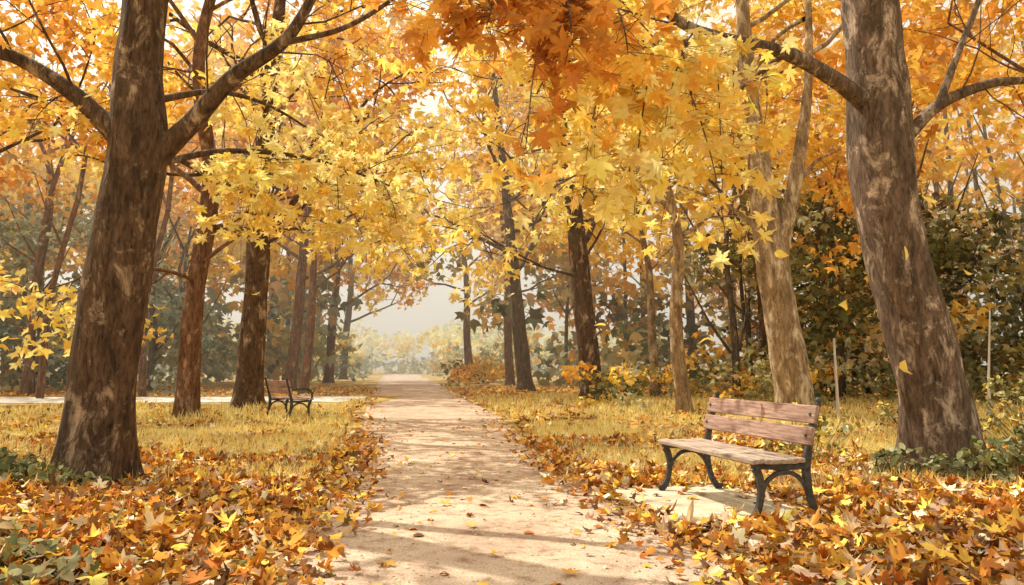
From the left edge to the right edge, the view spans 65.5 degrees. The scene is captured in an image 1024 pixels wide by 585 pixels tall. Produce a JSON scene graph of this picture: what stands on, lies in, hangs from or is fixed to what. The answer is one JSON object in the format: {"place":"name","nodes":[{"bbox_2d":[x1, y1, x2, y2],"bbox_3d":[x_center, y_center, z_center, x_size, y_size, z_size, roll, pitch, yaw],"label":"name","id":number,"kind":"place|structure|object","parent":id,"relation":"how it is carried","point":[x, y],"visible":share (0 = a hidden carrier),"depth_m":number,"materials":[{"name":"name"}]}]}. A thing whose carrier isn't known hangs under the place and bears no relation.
{"place":"outdoors","nodes":[
{"label":"outdoors","id":0,"kind":"place"},
{"bbox_2d":[0,396,369,402],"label":"side path","id":1,"kind":"structure","parent":0,"point":[148,399],"depth_m":27.46,"materials":[{"name":"beige gravel"}]},
{"bbox_2d":[276,374,731,584],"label":"gravel path","id":2,"kind":"structure","parent":0,"point":[432,403],"depth_m":6.01,"materials":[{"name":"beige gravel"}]},
{"bbox_2d":[290,417,726,584],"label":"path leaves","id":3,"kind":"object","parent":2,"relation":"on","point":[563,501],"visible":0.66,"depth_m":6.88,"materials":[{"name":"orange plant"}]},
{"bbox_2d":[336,468,741,584],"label":"path leaves","id":4,"kind":"object","parent":2,"relation":"on","point":[609,544],"visible":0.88,"depth_m":4.68,"materials":[{"name":"orange plant"}]},
{"bbox_2d":[41,136,971,374],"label":"falling leaves","id":5,"kind":"object","parent":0,"point":[843,304],"visible":1,"depth_m":6.33,"materials":[{"name":"yellow plant"}]},
{"bbox_2d":[0,369,1020,584],"bbox_3d":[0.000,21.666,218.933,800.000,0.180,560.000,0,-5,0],"label":"ground","id":6,"kind":"structure","parent":0,"point":[372,380],"depth_m":17.02,"materials":[{"name":"plant"}]},
{"bbox_2d":[0,516,106,584],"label":"ivy plant","id":7,"kind":"object","parent":6,"relation":"on","point":[30,571],"visible":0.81,"depth_m":4.09,"materials":[{"name":"green plant"}]},
{"bbox_2d":[0,447,110,490],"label":"ivy plant","id":8,"kind":"object","parent":6,"relation":"on","point":[30,468],"visible":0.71,"depth_m":7.25,"materials":[{"name":"green plant"}]},
{"bbox_2d":[0,0,169,162],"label":"maple tree","id":9,"kind":"object","parent":6,"relation":"on","point":[20,40],"visible":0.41,"depth_m":16.34,"materials":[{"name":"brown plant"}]},
{"bbox_2d":[0,0,215,397],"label":"maple grove","id":10,"kind":"object","parent":6,"relation":"on","point":[28,374],"visible":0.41,"depth_m":30.64,"materials":[{"name":"orange plant"}]},
{"bbox_2d":[0,182,237,395],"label":"evergreen thicket","id":11,"kind":"object","parent":6,"relation":"on","point":[171,315],"visible":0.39,"depth_m":36.40,"materials":[{"name":"green plant"}]},
{"bbox_2d":[0,0,369,385],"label":"distant trees","id":12,"kind":"object","parent":6,"relation":"on","point":[279,303],"visible":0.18,"depth_m":48.41,"materials":[{"name":"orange plant"}]},
{"bbox_2d":[0,0,495,420],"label":"maple tree","id":13,"kind":"object","parent":6,"relation":"on","point":[187,394],"visible":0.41,"depth_m":16.78,"materials":[{"name":"yellow plant"}]},
{"bbox_2d":[31,0,471,411],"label":"maple tree","id":14,"kind":"object","parent":6,"relation":"on","point":[249,384],"visible":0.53,"depth_m":20.76,"materials":[{"name":"yellow plant"}]},
{"bbox_2d":[264,377,314,420],"bbox_3d":[-4.945,2.336,17.631,0.668,0.920,1.606,4,-6,-34],"label":"park bench","id":15,"kind":"object","parent":6,"relation":"on","point":[287,388],"visible":0.94,"depth_m":17.28,"materials":[{"name":"wood"}]},
{"bbox_2d":[0,0,588,484],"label":"maple tree","id":16,"kind":"object","parent":6,"relation":"on","point":[98,432],"visible":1,"depth_m":8.13,"materials":[{"name":"yellow plant"}]},
{"bbox_2d":[164,0,447,388],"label":"maple tree","id":17,"kind":"object","parent":6,"relation":"on","point":[291,368],"visible":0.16,"depth_m":37.91,"materials":[{"name":"orange plant"}]},
{"bbox_2d":[231,49,437,382],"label":"maple tree","id":18,"kind":"object","parent":6,"relation":"on","point":[328,377],"visible":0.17,"depth_m":55.04,"materials":[{"name":"yellow plant"}]},
{"bbox_2d":[213,0,456,394],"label":"maple tree","id":19,"kind":"object","parent":6,"relation":"on","point":[304,381],"visible":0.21,"depth_m":33.09,"materials":[{"name":"yellow plant"}]},
{"bbox_2d":[157,318,546,378],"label":"distant trees","id":20,"kind":"object","parent":6,"relation":"on","point":[449,353],"visible":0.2,"depth_m":87.75,"materials":[{"name":"green plant"}]},
{"bbox_2d":[277,146,430,379],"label":"maple tree","id":21,"kind":"object","parent":6,"relation":"on","point":[348,321],"visible":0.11,"depth_m":71.68,"materials":[{"name":"yellow plant"}]},
{"bbox_2d":[72,316,707,374],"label":"distant trees","id":22,"kind":"object","parent":6,"relation":"on","point":[370,342],"visible":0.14,"depth_m":130.05,"materials":[{"name":"green plant"}]},
{"bbox_2d":[359,106,547,381],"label":"maple tree","id":23,"kind":"object","parent":6,"relation":"on","point":[394,276],"visible":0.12,"depth_m":61.93,"materials":[{"name":"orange plant"}]},
{"bbox_2d":[433,356,534,385],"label":"undergrowth shrubs","id":24,"kind":"object","parent":6,"relation":"on","point":[479,372],"visible":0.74,"depth_m":50.82,"materials":[{"name":"yellow plant"}]},
{"bbox_2d":[375,0,633,391],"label":"maple tree","id":25,"kind":"object","parent":6,"relation":"on","point":[522,359],"visible":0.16,"depth_m":36.13,"materials":[{"name":"yellow plant"}]},
{"bbox_2d":[0,422,1023,584],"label":"leaf litter","id":26,"kind":"object","parent":6,"relation":"on","point":[114,542],"visible":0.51,"depth_m":5.71,"materials":[{"name":"orange plant"}]},
{"bbox_2d":[0,417,1023,516],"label":"grass","id":27,"kind":"structure","parent":6,"relation":"on","point":[199,432],"depth_m":10.47,"materials":[{"name":"yellow plant"}]},
{"bbox_2d":[0,384,1023,438],"bbox_3d":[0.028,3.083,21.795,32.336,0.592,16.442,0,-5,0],"label":"grass","id":28,"kind":"structure","parent":6,"relation":"on","point":[981,411],"depth_m":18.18,"materials":[{"name":"yellow plant"}]},
{"bbox_2d":[444,66,596,385],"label":"maple tree","id":29,"kind":"object","parent":6,"relation":"on","point":[508,355],"visible":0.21,"depth_m":48.08,"materials":[{"name":"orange plant"}]},
{"bbox_2d":[377,0,716,401],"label":"maple tree","id":30,"kind":"object","parent":6,"relation":"on","point":[583,310],"visible":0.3,"depth_m":25.87,"materials":[{"name":"yellow plant"}]},
{"bbox_2d":[502,47,746,396],"bbox_3d":[5.582,-2.471,30.558,7.850,13.106,10.513,-3,-6,31],"label":"maple tree","id":31,"kind":"object","parent":6,"relation":"on","point":[649,267],"visible":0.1,"depth_m":30.08,"materials":[{"name":"beige plant"}]},
{"bbox_2d":[353,0,1023,473],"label":"maple tree","id":32,"kind":"object","parent":6,"relation":"on","point":[615,70],"visible":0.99,"depth_m":7.12,"materials":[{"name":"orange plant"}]},
{"bbox_2d":[556,0,824,413],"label":"maple tree","id":33,"kind":"object","parent":6,"relation":"on","point":[683,399],"visible":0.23,"depth_m":19.86,"materials":[{"name":"plant"}]},
{"bbox_2d":[614,485,804,532],"bbox_3d":[1.720,1.810,6.680,1.200,0.100,1.900,1,-5,-13],"label":"concrete pad","id":34,"kind":"object","parent":6,"relation":"on","point":[713,499],"visible":0.22,"depth_m":6.77,"materials":[{"name":"beige concrete"}]},
{"bbox_2d":[657,391,823,516],"bbox_3d":[1.838,1.312,6.663,0.646,0.920,1.726,1,-5,-13],"label":"park bench","id":35,"kind":"object","parent":34,"relation":"on","point":[706,448],"visible":0.95,"depth_m":6.38,"materials":[{"name":"wood"}]},
{"bbox_2d":[449,0,1023,386],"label":"distant trees","id":36,"kind":"object","parent":6,"relation":"on","point":[620,309],"visible":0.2,"depth_m":50.19,"materials":[{"name":"yellow plant"}]},
{"bbox_2d":[570,0,935,422],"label":"maple tree","id":37,"kind":"object","parent":6,"relation":"on","point":[790,368],"visible":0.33,"depth_m":16.20,"materials":[{"name":"plant"}]},
{"bbox_2d":[559,351,1023,412],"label":"undergrowth shrubs","id":38,"kind":"object","parent":6,"relation":"on","point":[666,378],"visible":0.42,"depth_m":23.24,"materials":[{"name":"yellow plant"}]},
{"bbox_2d":[833,338,840,418],"bbox_3d":[6.486,1.789,15.902,0.092,1.751,0.068,0,-5,0],"label":"wooden stake","id":39,"kind":"object","parent":6,"relation":"on","point":[836,386],"visible":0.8,"depth_m":15.89,"materials":[{"name":"brown wood"}]},
{"bbox_2d":[675,124,1023,405],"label":"evergreen thicket","id":40,"kind":"object","parent":6,"relation":"on","point":[825,312],"visible":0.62,"depth_m":25.11,"materials":[{"name":"green plant"}]},
{"bbox_2d":[684,0,1023,393],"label":"maple grove","id":41,"kind":"object","parent":6,"relation":"on","point":[927,8],"visible":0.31,"depth_m":25.37,"materials":[{"name":"orange plant"}]},
{"bbox_2d":[751,365,1023,464],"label":"seedlings","id":42,"kind":"object","parent":6,"relation":"on","point":[821,435],"visible":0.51,"depth_m":10.63,"materials":[{"name":"yellow plant"}]},
{"bbox_2d":[869,419,1023,481],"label":"ivy plant","id":43,"kind":"object","parent":6,"relation":"on","point":[990,461],"visible":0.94,"depth_m":7.79,"materials":[{"name":"green plant"}]},
{"bbox_2d":[902,0,1023,122],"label":"maple tree","id":44,"kind":"object","parent":6,"relation":"on","point":[925,63],"visible":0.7,"depth_m":15.48,"materials":[{"name":"orange plant"}]},
{"bbox_2d":[987,310,991,424],"bbox_3d":[8.650,1.424,14.430,0.161,2.202,0.058,0,-5,0],"label":"wooden stake","id":45,"kind":"object","parent":6,"relation":"on","point":[988,383],"visible":0.6,"depth_m":14.44,"materials":[{"name":"brown wood"}]},
{"bbox_2d":[0,0,1023,368],"label":"sky","id":46,"kind":"structure","parent":0,"point":[434,309],"materials":[{"name":"white"}]}
]}

